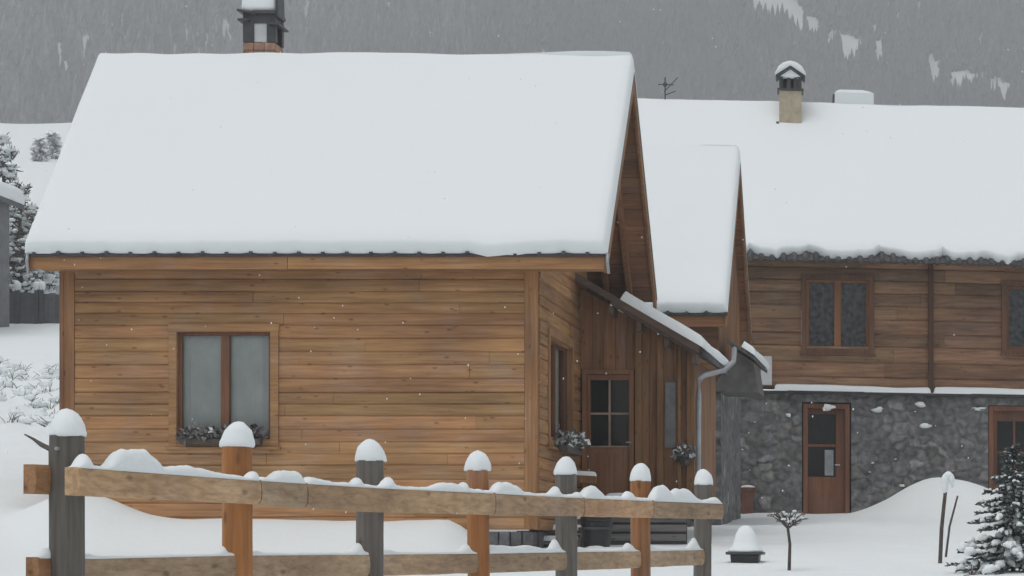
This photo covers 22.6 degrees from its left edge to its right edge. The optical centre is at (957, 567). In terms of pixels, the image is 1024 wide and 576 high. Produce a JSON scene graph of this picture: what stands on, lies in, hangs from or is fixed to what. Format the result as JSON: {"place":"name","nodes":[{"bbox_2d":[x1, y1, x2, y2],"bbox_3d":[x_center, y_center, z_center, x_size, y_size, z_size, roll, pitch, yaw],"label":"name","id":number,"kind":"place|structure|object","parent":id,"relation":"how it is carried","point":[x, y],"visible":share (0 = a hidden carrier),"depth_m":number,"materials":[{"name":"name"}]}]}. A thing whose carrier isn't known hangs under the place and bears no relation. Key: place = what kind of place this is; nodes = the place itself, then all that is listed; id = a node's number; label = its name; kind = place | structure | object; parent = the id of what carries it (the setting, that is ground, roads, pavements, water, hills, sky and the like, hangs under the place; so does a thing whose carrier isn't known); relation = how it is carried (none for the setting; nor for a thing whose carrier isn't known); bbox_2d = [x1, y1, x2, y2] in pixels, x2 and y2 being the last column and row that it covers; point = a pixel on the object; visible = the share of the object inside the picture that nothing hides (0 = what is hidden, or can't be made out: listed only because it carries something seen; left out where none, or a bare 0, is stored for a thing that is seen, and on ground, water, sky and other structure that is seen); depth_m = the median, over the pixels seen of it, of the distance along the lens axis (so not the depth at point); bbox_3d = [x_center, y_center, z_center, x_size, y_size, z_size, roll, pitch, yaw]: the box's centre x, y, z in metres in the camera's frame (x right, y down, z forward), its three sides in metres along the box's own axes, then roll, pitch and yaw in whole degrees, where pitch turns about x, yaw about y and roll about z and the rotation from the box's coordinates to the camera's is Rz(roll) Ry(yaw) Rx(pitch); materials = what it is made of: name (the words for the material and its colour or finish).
{"place":"outdoors","nodes":[
{"label":"outdoors","id":0,"kind":"place"},
{"bbox_2d":[0,123,1023,575],"bbox_3d":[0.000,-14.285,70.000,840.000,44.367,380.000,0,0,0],"label":"snowy ground","id":1,"kind":"structure","parent":0,"point":[896,535],"depth_m":32.64,"materials":[{"name":"white snow"}]},
{"bbox_2d":[0,181,24,326],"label":"grey barn","id":2,"kind":"structure","parent":1,"relation":"on","point":[12,195],"depth_m":75.59,"materials":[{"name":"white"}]},
{"bbox_2d":[0,132,29,233],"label":"bare tree","id":3,"kind":"object","parent":1,"relation":"on","point":[8,172],"visible":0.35,"depth_m":87.79,"materials":[{"name":"white plant"}]},
{"bbox_2d":[9,182,40,292],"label":"bare tree","id":4,"kind":"object","parent":1,"relation":"on","point":[19,238],"visible":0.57,"depth_m":79.00,"materials":[{"name":"white plant"}]},
{"bbox_2d":[0,356,58,426],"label":"dry weeds","id":5,"kind":"object","parent":1,"relation":"on","point":[43,419],"visible":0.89,"depth_m":51.36,"materials":[{"name":"white"}]},
{"bbox_2d":[9,203,55,293],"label":"bare tree","id":6,"kind":"object","parent":1,"relation":"on","point":[27,223],"visible":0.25,"depth_m":79.88,"materials":[{"name":"white plant"}]},
{"bbox_2d":[9,281,58,323],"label":"board fence","id":7,"kind":"object","parent":1,"relation":"on","point":[38,306],"visible":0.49,"depth_m":77.98,"materials":[{"name":"grey wood"}]},
{"bbox_2d":[24,434,48,462],"bbox_3d":[-7.650,-0.312,20.633,0.483,1.627,0.054,0,0,39],"label":"fallen twig","id":8,"kind":"object","parent":1,"relation":"on","point":[42,445],"visible":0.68,"depth_m":20.58,"materials":[{"name":"brown wood"}]},
{"bbox_2d":[29,137,50,161],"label":"conifer tree","id":9,"kind":"object","parent":1,"relation":"on","point":[39,149],"visible":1,"depth_m":147.81,"materials":[{"name":"white plant"}]},
{"bbox_2d":[38,271,58,293],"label":"snowy bush","id":10,"kind":"object","parent":1,"relation":"on","point":[49,277],"visible":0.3,"depth_m":80.64,"materials":[{"name":"white plant"}]},
{"bbox_2d":[44,130,62,158],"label":"conifer tree","id":11,"kind":"object","parent":1,"relation":"on","point":[54,143],"visible":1,"depth_m":149.80,"materials":[{"name":"white plant"}]},
{"bbox_2d":[23,408,723,575],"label":"wooden fence","id":12,"kind":"object","parent":1,"relation":"on","point":[69,478],"visible":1,"depth_m":13.61,"materials":[{"name":"brown wood"}]},
{"bbox_2d":[25,0,736,547],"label":"log cabin","id":13,"kind":"object","parent":1,"relation":"on","point":[473,236],"visible":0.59,"depth_m":32.80,"materials":[{"name":"brown wood"}]},
{"bbox_2d":[175,420,267,446],"bbox_3d":[-9.702,-1.769,32.699,1.250,0.371,0.316,0,0,0],"label":"flower box","id":14,"kind":"object","parent":13,"relation":"attached to","point":[206,435],"visible":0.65,"depth_m":32.63,"materials":[{"name":"grey plant"}]},
{"bbox_2d":[165,324,280,449],"bbox_3d":[-9.697,-2.395,32.826,1.508,1.663,0.253,0,0,0],"label":"window","id":15,"kind":"structure","parent":13,"relation":"in","point":[220,374],"depth_m":32.93,"materials":[{"name":"grey glass"}]},
{"bbox_2d":[546,327,574,455],"bbox_3d":[-5.800,-2.428,34.540,0.690,1.636,2.217,0,0,0],"label":"window","id":16,"kind":"structure","parent":13,"relation":"in","point":[560,391],"depth_m":35.45,"materials":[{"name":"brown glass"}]},
{"bbox_2d":[554,424,590,455],"bbox_3d":[-5.396,-1.784,34.538,0.427,0.397,1.503,0,0,0],"label":"flower box","id":17,"kind":"object","parent":13,"relation":"attached to","point":[568,442],"visible":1,"depth_m":34.20,"materials":[{"name":"grey plant"}]},
{"bbox_2d":[582,369,634,495],"bbox_3d":[-5.125,-1.937,36.519,0.763,1.949,0.362,0,0,0],"label":"door","id":18,"kind":"structure","parent":13,"relation":"in","point":[608,400],"depth_m":36.40,"materials":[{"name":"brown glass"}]},
{"bbox_2d":[670,440,694,465],"bbox_3d":[-3.982,-1.693,36.238,0.447,0.386,0.342,0,0,0],"label":"hanging pot","id":19,"kind":"object","parent":13,"relation":"hanging from","point":[683,457],"visible":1,"depth_m":36.17,"materials":[{"name":"grey plant"}]},
{"bbox_2d":[529,471,596,547],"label":"wooden steps","id":20,"kind":"structure","parent":1,"relation":"on","point":[588,477],"depth_m":34.15,"materials":[{"name":"brown wood"}]},
{"bbox_2d":[578,517,614,547],"bbox_3d":[-4.880,-0.422,33.589,0.496,0.610,0.522,0,0,-38],"label":"rubbish bin","id":21,"kind":"object","parent":1,"relation":"on","point":[596,531],"visible":0.64,"depth_m":33.43,"materials":[{"name":"black plastic"}]},
{"bbox_2d":[610,144,768,526],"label":"timber annex","id":22,"kind":"object","parent":1,"relation":"on","point":[696,211],"visible":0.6,"depth_m":42.22,"materials":[{"name":"wood"}]},
{"bbox_2d":[726,525,764,562],"bbox_3d":[-2.522,-0.207,29.500,0.437,0.600,0.437,0,0,0],"label":"planter","id":23,"kind":"object","parent":1,"relation":"on","point":[745,547],"visible":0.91,"depth_m":29.34,"materials":[{"name":"black plastic"}]},
{"bbox_2d":[741,485,755,513],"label":"terracotta pot","id":24,"kind":"object","parent":1,"relation":"on","point":[747,495],"visible":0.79,"depth_m":47.65,"materials":[{"name":"orange ceramic"}]},
{"bbox_2d":[767,507,807,570],"bbox_3d":[-1.930,-0.232,27.987,0.457,0.919,0.408,0,0,40],"label":"weeping sapling","id":25,"kind":"object","parent":1,"relation":"on","point":[788,522],"visible":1,"depth_m":27.98,"materials":[{"name":"white"}]},
{"bbox_2d":[638,60,1023,513],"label":"stone lodge","id":26,"kind":"structure","parent":1,"relation":"on","point":[933,206],"depth_m":48.22,"materials":[{"name":"grey stone"}]},
{"bbox_2d":[788,390,850,513],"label":"door","id":27,"kind":"structure","parent":26,"relation":"in","point":[826,435],"depth_m":48.20,"materials":[{"name":"brown wood"}]},
{"bbox_2d":[800,274,875,355],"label":"window","id":28,"kind":"structure","parent":26,"relation":"in","point":[833,313],"depth_m":48.19,"materials":[{"name":"brown glass"}]},
{"bbox_2d":[988,394,1023,494],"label":"door","id":29,"kind":"structure","parent":26,"relation":"in","point":[1005,423],"depth_m":48.44,"materials":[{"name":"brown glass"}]},
{"bbox_2d":[1000,281,1023,355],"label":"window","id":30,"kind":"structure","parent":26,"relation":"in","point":[1012,292],"depth_m":48.39,"materials":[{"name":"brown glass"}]},
{"bbox_2d":[938,471,954,562],"bbox_3d":[-0.139,-0.478,29.452,0.210,1.343,0.089,0,0,0],"label":"garden stake","id":31,"kind":"object","parent":1,"relation":"on","point":[947,478],"visible":1,"depth_m":29.43,"materials":[{"name":"brown"}]},
{"bbox_2d":[945,494,958,556],"bbox_3d":[-0.088,-0.396,30.650,0.209,1.033,0.036,0,0,0],"label":"garden stake","id":32,"kind":"object","parent":1,"relation":"on","point":[948,534],"visible":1,"depth_m":30.64,"materials":[{"name":"grey"}]},
{"bbox_2d":[967,564,977,574],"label":"dry stalk","id":33,"kind":"object","parent":1,"relation":"on","point":[972,571],"visible":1,"depth_m":26.65,"materials":[{"name":"brown plant"}]},
{"bbox_2d":[945,443,1023,575],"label":"spruce tree","id":34,"kind":"object","parent":1,"relation":"on","point":[1008,517],"visible":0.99,"depth_m":27.07,"materials":[{"name":"white plant"}]},
{"bbox_2d":[7,5,1022,570],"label":"falling snow","id":35,"kind":"structure","parent":0,"point":[553,313],"depth_m":21.25,"materials":[{"name":"white snow"}]},
{"bbox_2d":[37,0,1009,100],"bbox_3d":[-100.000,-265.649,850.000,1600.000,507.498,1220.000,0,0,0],"label":"mountain","id":36,"kind":"structure","parent":0,"point":[795,10],"depth_m":887.61,"materials":[{"name":"white snow"}]},
{"bbox_2d":[0,0,1023,123],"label":"mountain forest","id":37,"kind":"object","parent":36,"relation":"on","point":[748,55],"visible":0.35,"depth_m":848.61,"materials":[{"name":"grey plant"}]}
]}

